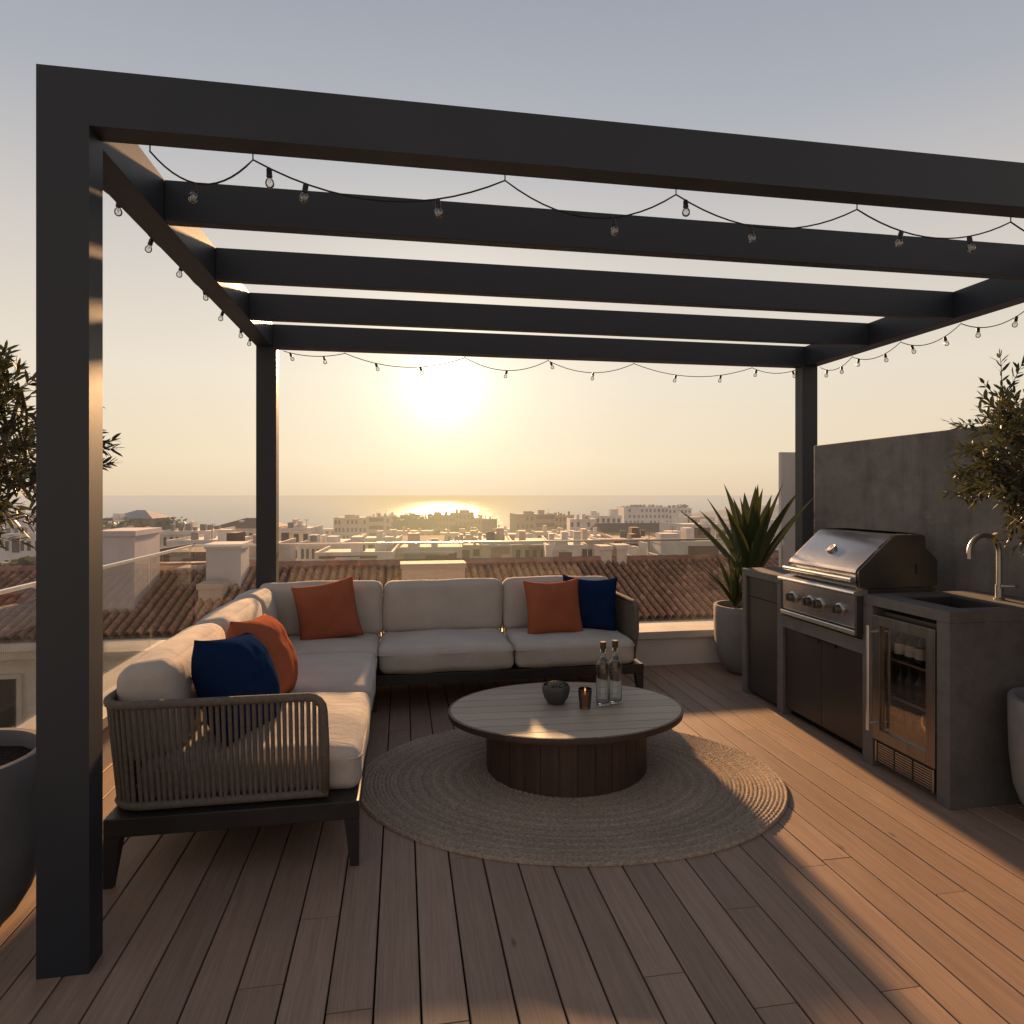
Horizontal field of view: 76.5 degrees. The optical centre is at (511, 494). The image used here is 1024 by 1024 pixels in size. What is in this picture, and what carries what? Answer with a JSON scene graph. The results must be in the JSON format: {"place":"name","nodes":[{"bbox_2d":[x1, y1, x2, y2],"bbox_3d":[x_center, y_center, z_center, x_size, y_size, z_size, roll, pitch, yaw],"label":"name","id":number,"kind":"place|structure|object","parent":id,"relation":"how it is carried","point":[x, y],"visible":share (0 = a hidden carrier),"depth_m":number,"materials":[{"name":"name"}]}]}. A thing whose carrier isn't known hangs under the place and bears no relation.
{"place":"outdoors","nodes":[
{"label":"outdoors","id":0,"kind":"place"},
{"bbox_2d":[0,556,35,565],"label":"tree","id":1,"kind":"object","parent":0,"point":[25,561],"depth_m":49.26,"materials":[{"name":"green plant"}]},
{"bbox_2d":[0,553,778,727],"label":"tiled house","id":2,"kind":"structure","parent":0,"point":[679,588],"depth_m":13.47,"materials":[{"name":"tile"}]},
{"bbox_2d":[0,673,22,727],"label":"window","id":3,"kind":"structure","parent":2,"relation":"in","point":[11,685],"depth_m":11.29,"materials":[{"name":"glass"}]},
{"bbox_2d":[103,527,161,613],"bbox_3d":[-7.539,1.661,12.791,0.752,1.977,1.360,0,0,-10],"label":"roof chimney","id":4,"kind":"object","parent":2,"relation":"on","point":[129,586],"visible":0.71,"depth_m":12.19,"materials":[{"name":"paint"}]},
{"bbox_2d":[160,561,205,573],"bbox_3d":[-7.410,1.809,14.344,1.386,0.582,0.960,0,0,-10],"label":"roof chimney","id":5,"kind":"object","parent":2,"relation":"on","point":[181,568],"visible":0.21,"depth_m":13.94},
{"bbox_2d":[196,580,229,602],"bbox_3d":[-5.966,2.098,12.996,0.492,0.704,0.560,0,0,-10],"label":"roof chimney","id":6,"kind":"object","parent":2,"relation":"on","point":[213,590],"visible":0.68,"depth_m":12.76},
{"bbox_2d":[204,541,250,588],"bbox_3d":[-5.988,1.628,13.720,0.738,1.244,0.810,0,0,-10],"label":"roof chimney","id":7,"kind":"object","parent":2,"relation":"on","point":[231,563],"visible":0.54,"depth_m":13.37,"materials":[{"name":"paint"}]},
{"bbox_2d":[400,560,465,579],"bbox_3d":[-1.753,1.818,14.396,1.427,0.664,0.660,0,0,-10],"label":"roof chimney","id":8,"kind":"object","parent":2,"relation":"on","point":[411,570],"visible":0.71,"depth_m":14.10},
{"bbox_2d":[594,544,612,563],"bbox_3d":[2.226,1.812,15.847,0.324,1.176,0.560,0,0,-10],"label":"roof chimney","id":9,"kind":"object","parent":2,"relation":"on","point":[603,552],"visible":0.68,"depth_m":15.61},
{"bbox_2d":[609,543,627,564],"bbox_3d":[2.598,1.800,15.846,0.300,1.200,0.560,0,0,-10],"label":"roof chimney","id":10,"kind":"object","parent":2,"relation":"on","point":[619,551],"visible":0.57,"depth_m":15.61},
{"bbox_2d":[9,495,778,527],"bbox_3d":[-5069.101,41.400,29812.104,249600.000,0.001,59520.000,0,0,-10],"label":"sea","id":11,"kind":"structure","parent":0,"point":[323,510],"depth_m":2832.78,"materials":[{"name":"grey liquid"}]},
{"bbox_2d":[276,684,518,1023],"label":"terrace slab","id":12,"kind":"structure","parent":0,"point":[417,914],"depth_m":2.16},
{"bbox_2d":[16,621,720,768],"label":"parapet","id":13,"kind":"structure","parent":12,"relation":"on","point":[667,643],"depth_m":5.36,"materials":[{"name":"paint"}]},
{"bbox_2d":[0,538,783,594],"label":"glass railing","id":14,"kind":"object","parent":13,"relation":"on","point":[16,588],"visible":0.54,"depth_m":5.09,"materials":[{"name":"glass"}]},
{"bbox_2d":[0,662,1023,1023],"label":"deck","id":15,"kind":"structure","parent":12,"relation":"on","point":[850,886],"depth_m":2.14,"materials":[{"name":"brown wood"}]},
{"bbox_2d":[0,728,35,925],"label":"planter","id":16,"kind":"object","parent":15,"relation":"on","point":[17,810],"visible":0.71,"depth_m":2.06,"materials":[{"name":"concrete"}]},
{"bbox_2d":[0,340,124,549],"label":"olive tree","id":17,"kind":"object","parent":16,"relation":"on","point":[20,445],"visible":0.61,"depth_m":2.15,"materials":[{"name":"green plant"}]},
{"bbox_2d":[103,576,643,889],"bbox_3d":[-0.352,1.006,3.726,2.728,0.789,2.438,0,0,-10],"label":"corner sofa","id":18,"kind":"object","parent":15,"relation":"on","point":[179,766],"visible":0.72,"depth_m":2.59,"materials":[{"name":"fabric"}]},
{"bbox_2d":[191,633,281,746],"bbox_3d":[-1.147,0.795,2.730,0.339,0.450,0.406,0,0,23],"label":"throw pillow","id":19,"kind":"object","parent":18,"relation":"on","point":[241,665],"visible":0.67,"depth_m":2.58,"materials":[{"name":"blue fabric"}]},
{"bbox_2d":[225,614,297,693],"bbox_3d":[-1.194,0.790,3.123,0.327,0.441,0.415,0,0,13],"label":"throw pillow","id":20,"kind":"object","parent":18,"relation":"on","point":[269,632],"visible":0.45,"depth_m":3.03,"materials":[{"name":"orange fabric"}]},
{"bbox_2d":[291,576,363,639],"bbox_3d":[-1.264,0.795,4.452,0.471,0.460,0.229,0,0,-21],"label":"throw pillow","id":21,"kind":"object","parent":18,"relation":"on","point":[328,610],"visible":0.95,"depth_m":4.38,"materials":[{"name":"orange fabric"}]},
{"bbox_2d":[523,578,582,634],"bbox_3d":[0.296,0.800,4.641,0.417,0.402,0.238,0,0,-10],"label":"throw pillow","id":22,"kind":"object","parent":18,"relation":"on","point":[553,607],"visible":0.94,"depth_m":4.57,"materials":[{"name":"orange fabric"}]},
{"bbox_2d":[562,574,617,630],"bbox_3d":[0.568,0.795,4.770,0.419,0.418,0.216,0,0,6],"label":"throw pillow","id":23,"kind":"object","parent":18,"relation":"on","point":[597,603],"visible":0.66,"depth_m":4.70,"materials":[{"name":"blue fabric"}]},
{"bbox_2d":[36,64,1023,979],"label":"pergola","id":24,"kind":"object","parent":15,"relation":"on","point":[96,130],"visible":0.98,"depth_m":2.35,"materials":[{"name":"paint"}]},
{"bbox_2d":[103,189,250,345],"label":"string lights","id":25,"kind":"object","parent":24,"relation":"hanging from","point":[150,242],"visible":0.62,"depth_m":3.15,"materials":[{"name":"glass"}]},
{"bbox_2d":[284,351,794,382],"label":"string lights","id":26,"kind":"object","parent":24,"relation":"hanging from","point":[420,368],"visible":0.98,"depth_m":5.17,"materials":[{"name":"black plastic"}]},
{"bbox_2d":[149,146,1023,252],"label":"string lights","id":27,"kind":"object","parent":24,"relation":"hanging from","point":[196,185],"visible":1,"depth_m":2.23,"materials":[{"name":"black plastic"}]},
{"bbox_2d":[819,311,1023,376],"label":"string lights","id":28,"kind":"object","parent":24,"relation":"hanging from","point":[1015,318],"visible":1,"depth_m":4.31,"materials":[{"name":"black plastic"}]},
{"bbox_2d":[361,729,788,866],"bbox_3d":[0.284,1.391,3.226,2.069,0.016,1.575,0,0,-10],"label":"rug","id":29,"kind":"object","parent":15,"relation":"on","point":[686,796],"visible":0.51,"depth_m":2.89,"materials":[{"name":"fabric"}]},
{"bbox_2d":[448,682,682,796],"bbox_3d":[0.280,1.240,3.365,1.214,0.292,0.894,0,0,-10],"label":"coffee table","id":30,"kind":"object","parent":29,"relation":"on","point":[537,743],"visible":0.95,"depth_m":3.09,"materials":[{"name":"brown wood"}]},
{"bbox_2d":[542,680,569,704],"bbox_3d":[0.232,1.035,3.422,0.147,0.118,0.147,0,0,-10],"label":"succulent bowl","id":31,"kind":"object","parent":30,"relation":"on","point":[555,692],"visible":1,"depth_m":3.37,"materials":[{"name":"ceramic"}]},
{"bbox_2d":[578,687,591,709],"bbox_3d":[0.375,1.044,3.342,0.072,0.099,0.072,0,0,-10],"label":"candle holder","id":32,"kind":"object","parent":30,"relation":"on","point":[585,694],"visible":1,"depth_m":3.31,"materials":[{"name":"orange glass"}]},
{"bbox_2d":[596,641,609,705],"bbox_3d":[0.477,0.931,3.405,0.072,0.325,0.072,0,0,-10],"label":"glass bottle","id":33,"kind":"object","parent":30,"relation":"on","point":[602,681],"visible":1,"depth_m":3.38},
{"bbox_2d":[609,640,621,703],"bbox_3d":[0.545,0.931,3.438,0.072,0.325,0.072,0,0,-10],"label":"glass bottle","id":34,"kind":"object","parent":30,"relation":"on","point":[615,662],"visible":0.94,"depth_m":3.41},
{"bbox_2d":[714,600,742,674],"bbox_3d":[1.861,1.135,5.160,0.500,0.529,0.500,0,0,-10],"label":"planter","id":35,"kind":"object","parent":15,"relation":"on","point":[728,626],"visible":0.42,"depth_m":5.02,"materials":[{"name":"concrete"}]},
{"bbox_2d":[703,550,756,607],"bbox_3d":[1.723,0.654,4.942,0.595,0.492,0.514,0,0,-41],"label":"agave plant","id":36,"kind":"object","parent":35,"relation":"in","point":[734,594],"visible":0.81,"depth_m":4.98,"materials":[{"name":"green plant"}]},
{"bbox_2d":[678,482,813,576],"bbox_3d":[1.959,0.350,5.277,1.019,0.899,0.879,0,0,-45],"label":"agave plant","id":37,"kind":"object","parent":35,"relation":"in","point":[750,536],"visible":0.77,"depth_m":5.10,"materials":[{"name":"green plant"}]},
{"bbox_2d":[742,567,1023,809],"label":"outdoor kitchen","id":38,"kind":"object","parent":15,"relation":"on","point":[813,674],"visible":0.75,"depth_m":3.22,"materials":[{"name":"concrete"}]},
{"bbox_2d":[748,596,776,704],"bbox_3d":[1.711,1.041,4.408,0.020,0.658,0.377,0,0,-10],"label":"door","id":39,"kind":"structure","parent":38,"relation":"in","point":[762,614],"depth_m":4.41,"materials":[{"name":"metal"}]},
{"bbox_2d":[786,628,821,725],"bbox_3d":[1.778,1.097,3.972,0.034,0.506,0.356,0,0,-10],"label":"door","id":40,"kind":"structure","parent":38,"relation":"in","point":[803,651],"depth_m":3.95,"materials":[{"name":"black"}]},
{"bbox_2d":[820,640,862,748],"bbox_3d":[1.839,1.097,3.616,0.034,0.506,0.358,0,0,-10],"label":"door","id":41,"kind":"structure","parent":38,"relation":"in","point":[842,668],"depth_m":3.61,"materials":[{"name":"black"}]},
{"bbox_2d":[777,528,938,637],"bbox_3d":[1.988,0.486,3.805,0.546,0.554,0.705,0,0,-10],"label":"gas grill","id":42,"kind":"object","parent":38,"relation":"in","point":[832,577],"visible":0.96,"depth_m":3.56,"materials":[{"name":"metal"}]},
{"bbox_2d":[866,611,936,793],"bbox_3d":[2.165,0.985,3.203,0.657,0.770,0.399,0,0,-10],"label":"wine fridge","id":43,"kind":"object","parent":38,"relation":"in","point":[916,763],"visible":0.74,"depth_m":3.25,"materials":[{"name":"metal"}]},
{"bbox_2d":[894,663,905,696],"bbox_3d":[1.974,0.935,3.303,0.054,0.166,0.054,0,0,-10],"label":"drink bottle","id":44,"kind":"object","parent":43,"relation":"in","point":[900,676],"visible":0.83,"depth_m":3.29,"materials":[{"name":"black glass"}]},
{"bbox_2d":[894,631,905,658],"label":"drink bottle","id":45,"kind":"object","parent":43,"relation":"in","point":[899,640],"visible":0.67,"depth_m":3.28,"materials":[{"name":"black glass"}]},
{"bbox_2d":[894,706,905,737],"bbox_3d":[1.975,1.157,3.303,0.054,0.166,0.054,0,0,-10],"label":"drink bottle","id":46,"kind":"object","parent":43,"relation":"in","point":[899,721],"visible":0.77,"depth_m":3.29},
{"bbox_2d":[903,666,914,700],"bbox_3d":[1.981,0.935,3.240,0.054,0.166,0.054,0,0,-10],"label":"drink bottle","id":47,"kind":"object","parent":43,"relation":"in","point":[908,686],"visible":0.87,"depth_m":3.22,"materials":[{"name":"black glass"}]},
{"bbox_2d":[904,634,915,661],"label":"drink bottle","id":48,"kind":"object","parent":43,"relation":"in","point":[910,642],"visible":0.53,"depth_m":3.22,"materials":[{"name":"black glass"}]},
{"bbox_2d":[904,710,915,741],"bbox_3d":[1.987,1.157,3.241,0.054,0.166,0.054,0,0,-10],"label":"drink bottle","id":49,"kind":"object","parent":43,"relation":"in","point":[909,724],"visible":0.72,"depth_m":3.23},
{"bbox_2d":[913,714,925,748],"bbox_3d":[1.995,1.157,3.179,0.054,0.166,0.054,0,0,-10],"label":"drink bottle","id":50,"kind":"object","parent":43,"relation":"in","point":[919,734],"visible":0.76,"depth_m":3.16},
{"bbox_2d":[914,669,925,704],"bbox_3d":[1.996,0.935,3.180,0.054,0.166,0.054,0,0,-10],"label":"drink bottle","id":51,"kind":"object","parent":43,"relation":"in","point":[919,690],"visible":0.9,"depth_m":3.16,"materials":[{"name":"black glass"}]},
{"bbox_2d":[914,636,925,665],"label":"drink bottle","id":52,"kind":"object","parent":43,"relation":"in","point":[920,651],"visible":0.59,"depth_m":3.16,"materials":[{"name":"black glass"}]},
{"bbox_2d":[966,533,1016,599],"bbox_3d":[2.356,0.354,3.219,0.211,0.332,0.109,0,0,15],"label":"faucet","id":53,"kind":"object","parent":38,"relation":"on","point":[999,586],"visible":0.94,"depth_m":3.22,"materials":[{"name":"metal"}]},
{"bbox_2d":[1007,686,1023,805],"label":"planter","id":54,"kind":"object","parent":15,"relation":"on","point":[1015,709],"visible":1,"depth_m":2.73,"materials":[{"name":"concrete"}]},
{"bbox_2d":[936,349,1023,556],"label":"olive tree","id":55,"kind":"object","parent":54,"relation":"in","point":[1009,486],"visible":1,"depth_m":2.80,"materials":[{"name":"green plant"}]},
{"bbox_2d":[779,452,794,566],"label":"boundary wall","id":56,"kind":"structure","parent":12,"relation":"on","point":[786,496],"depth_m":5.92,"materials":[{"name":"concrete"}]},
{"bbox_2d":[814,425,1023,597],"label":"concrete wall","id":57,"kind":"structure","parent":12,"relation":"on","point":[895,483],"depth_m":3.92,"materials":[{"name":"concrete"}]},
{"bbox_2d":[0,0,1023,495],"label":"sky","id":58,"kind":"structure","parent":0,"point":[943,77],"materials":[{"name":"beige"}]},
{"bbox_2d":[692,504,778,521],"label":"headland","id":59,"kind":"structure","parent":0,"point":[723,513],"depth_m":793.24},
{"bbox_3d":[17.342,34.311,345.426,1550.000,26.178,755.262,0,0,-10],"label":"ground","id":60,"kind":"structure","parent":0,"visible":0},
{"bbox_2d":[0,507,35,564],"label":"town house","id":61,"kind":"structure","parent":60,"relation":"on","point":[9,530],"depth_m":171.06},
{"bbox_2d":[3,527,35,562],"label":"town house","id":62,"kind":"structure","parent":60,"relation":"on","point":[14,551],"depth_m":98.77,"materials":[{"name":"paint"}]},
{"bbox_2d":[33,513,132,531],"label":"town house","id":63,"kind":"structure","parent":60,"relation":"on","point":[118,517],"depth_m":145.82,"materials":[{"name":"white concrete"}]},
{"bbox_2d":[103,519,149,529],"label":"tree","id":64,"kind":"object","parent":60,"relation":"on","point":[141,524],"visible":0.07,"depth_m":139.29,"materials":[{"name":"green plant"}]},
{"bbox_2d":[107,510,170,527],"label":"garden pavilion","id":65,"kind":"structure","parent":60,"relation":"on","point":[152,519],"depth_m":149.96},
{"bbox_2d":[157,517,186,529],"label":"tree","id":66,"kind":"object","parent":60,"relation":"on","point":[164,523],"visible":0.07,"depth_m":152.08,"materials":[{"name":"green plant"}]},
{"bbox_2d":[156,521,234,548],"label":"town house","id":67,"kind":"structure","parent":60,"relation":"on","point":[181,531],"depth_m":119.22,"materials":[{"name":"white concrete"}]},
{"bbox_2d":[160,532,244,561],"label":"town house","id":68,"kind":"structure","parent":60,"relation":"on","point":[192,554],"depth_m":57.08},
{"bbox_2d":[166,524,252,547],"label":"town house","id":69,"kind":"structure","parent":60,"relation":"on","point":[207,536],"depth_m":90.44,"materials":[{"name":"white concrete"}]},
{"bbox_2d":[213,518,287,540],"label":"town house","id":70,"kind":"structure","parent":60,"relation":"on","point":[247,526],"depth_m":134.24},
{"bbox_2d":[249,535,295,561],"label":"town house","id":71,"kind":"structure","parent":60,"relation":"on","point":[287,553],"depth_m":63.01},
{"bbox_2d":[279,519,322,571],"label":"town house","id":72,"kind":"structure","parent":60,"relation":"on","point":[297,530],"depth_m":117.90,"materials":[{"name":"paint"}]},
{"bbox_2d":[307,525,333,535],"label":"town house","id":73,"kind":"structure","parent":60,"relation":"on","point":[328,531],"depth_m":323.14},
{"bbox_2d":[299,534,350,560],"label":"town house","id":74,"kind":"structure","parent":60,"relation":"on","point":[307,552],"depth_m":98.85,"materials":[{"name":"paint"}]},
{"bbox_2d":[333,514,366,538],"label":"apartment block","id":75,"kind":"structure","parent":60,"relation":"on","point":[348,526],"depth_m":247.00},
{"bbox_2d":[314,535,395,570],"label":"town house","id":76,"kind":"structure","parent":60,"relation":"on","point":[378,552],"depth_m":63.04,"materials":[{"name":"paint"}]},
{"bbox_2d":[366,511,388,535],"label":"apartment block","id":77,"kind":"structure","parent":60,"relation":"on","point":[377,522],"depth_m":248.84,"materials":[{"name":"paint"}]},
{"bbox_2d":[358,529,402,548],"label":"town house","id":78,"kind":"structure","parent":60,"relation":"on","point":[380,536],"depth_m":144.94,"materials":[{"name":"paint"}]},
{"bbox_2d":[384,510,395,535],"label":"apartment block","id":79,"kind":"structure","parent":60,"relation":"on","point":[389,520],"depth_m":254.63,"materials":[{"name":"beige concrete"}]},
{"bbox_2d":[390,515,417,529],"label":"tree","id":80,"kind":"object","parent":60,"relation":"on","point":[400,525],"visible":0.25,"depth_m":258.46,"materials":[{"name":"green plant"}]},
{"bbox_2d":[397,527,433,534],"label":"town house","id":81,"kind":"structure","parent":60,"relation":"on","point":[408,530],"depth_m":228.30,"materials":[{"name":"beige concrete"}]},
{"bbox_2d":[388,535,445,541],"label":"town house","id":82,"kind":"structure","parent":60,"relation":"on","point":[427,538],"depth_m":155.42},
{"bbox_2d":[409,514,438,529],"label":"tree","id":83,"kind":"object","parent":60,"relation":"on","point":[422,522],"visible":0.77,"depth_m":260.41,"materials":[{"name":"green plant"}]},
{"bbox_2d":[394,530,461,559],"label":"town house","id":84,"kind":"structure","parent":60,"relation":"on","point":[426,551],"depth_m":68.46,"materials":[{"name":"paint"}]},
{"bbox_2d":[427,509,455,532],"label":"apartment block","id":85,"kind":"structure","parent":60,"relation":"on","point":[446,520],"depth_m":266.20,"materials":[{"name":"grey concrete"}]},
{"bbox_2d":[433,525,466,534],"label":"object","id":86,"kind":"object","parent":60,"relation":"on","point":[455,528],"visible":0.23,"depth_m":226.39,"materials":[{"name":"green plant"}]},
{"bbox_2d":[440,527,479,541],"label":"town house","id":87,"kind":"structure","parent":60,"relation":"on","point":[450,536],"depth_m":208.88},
{"bbox_2d":[453,509,473,531],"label":"apartment block","id":88,"kind":"structure","parent":60,"relation":"on","point":[464,517],"depth_m":269.91,"materials":[{"name":"beige concrete"}]},
{"bbox_2d":[452,532,481,567],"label":"town house","id":89,"kind":"structure","parent":60,"relation":"on","point":[471,550],"depth_m":76.04,"materials":[{"name":"paint"}]},
{"bbox_2d":[474,514,483,532],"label":"apartment block","id":90,"kind":"structure","parent":60,"relation":"on","point":[478,523],"depth_m":275.47,"materials":[{"name":"paint"}]},
{"bbox_2d":[463,528,506,540],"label":"town house","id":91,"kind":"structure","parent":60,"relation":"on","point":[468,537],"depth_m":128.50,"materials":[{"name":"white concrete"}]},
{"bbox_2d":[482,516,496,533],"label":"apartment block","id":92,"kind":"structure","parent":60,"relation":"on","point":[489,524],"depth_m":262.18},
{"bbox_2d":[482,527,512,557],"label":"town house","id":93,"kind":"structure","parent":60,"relation":"on","point":[496,550],"depth_m":72.19,"materials":[{"name":"beige concrete"}]},
{"bbox_2d":[504,530,531,537],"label":"town house","id":94,"kind":"structure","parent":60,"relation":"on","point":[528,535],"depth_m":200.08,"materials":[{"name":"white concrete"}]},
{"bbox_2d":[505,530,547,557],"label":"town house","id":95,"kind":"structure","parent":60,"relation":"on","point":[519,550],"depth_m":79.76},
{"bbox_2d":[510,510,555,532],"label":"apartment block","id":96,"kind":"structure","parent":60,"relation":"on","point":[528,521],"depth_m":246.95,"materials":[{"name":"beige concrete"}]},
{"bbox_2d":[531,525,567,539],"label":"town house","id":97,"kind":"structure","parent":60,"relation":"on","point":[544,532],"depth_m":191.80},
{"bbox_2d":[554,511,573,530],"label":"apartment block","id":98,"kind":"structure","parent":60,"relation":"on","point":[561,520],"depth_m":258.38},
{"bbox_2d":[542,531,587,566],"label":"town house","id":99,"kind":"structure","parent":60,"relation":"on","point":[560,549],"depth_m":72.21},
{"bbox_2d":[567,514,595,533],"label":"town house","id":100,"kind":"structure","parent":60,"relation":"on","point":[584,521],"depth_m":212.80,"materials":[{"name":"paint"}]},
{"bbox_2d":[554,528,610,537],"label":"town house","id":101,"kind":"structure","parent":60,"relation":"on","point":[594,534],"depth_m":143.64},
{"bbox_2d":[568,528,603,555],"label":"town house","id":102,"kind":"structure","parent":60,"relation":"on","point":[584,536],"depth_m":85.74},
{"bbox_2d":[586,509,621,522],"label":"town house","id":103,"kind":"structure","parent":60,"relation":"on","point":[613,516],"depth_m":232.04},
{"bbox_2d":[589,523,658,535],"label":"town house","id":104,"kind":"structure","parent":60,"relation":"on","point":[613,529],"depth_m":150.19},
{"bbox_2d":[597,527,654,545],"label":"building","id":105,"kind":"structure","parent":60,"relation":"on","point":[635,533],"depth_m":89.90,"materials":[{"name":"paint"}]},
{"bbox_2d":[622,533,656,563],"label":"town house","id":106,"kind":"structure","parent":60,"relation":"on","point":[641,548],"depth_m":58.92,"materials":[{"name":"paint"}]},
{"bbox_2d":[616,505,668,522],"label":"apartment block","id":107,"kind":"structure","parent":60,"relation":"on","point":[645,514],"depth_m":326.81,"materials":[{"name":"paint"}]},
{"bbox_2d":[665,505,691,522],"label":"apartment block","id":108,"kind":"structure","parent":60,"relation":"on","point":[674,511],"depth_m":334.43,"materials":[{"name":"paint"}]},
{"bbox_2d":[641,527,729,564],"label":"town house","id":109,"kind":"structure","parent":60,"relation":"on","point":[681,547],"depth_m":79.76,"materials":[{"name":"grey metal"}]},
{"bbox_2d":[673,513,714,522],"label":"town house","id":110,"kind":"structure","parent":60,"relation":"on","point":[680,518],"depth_m":286.39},
{"bbox_2d":[659,518,731,538],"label":"town house","id":111,"kind":"structure","parent":60,"relation":"on","point":[705,525],"depth_m":118.03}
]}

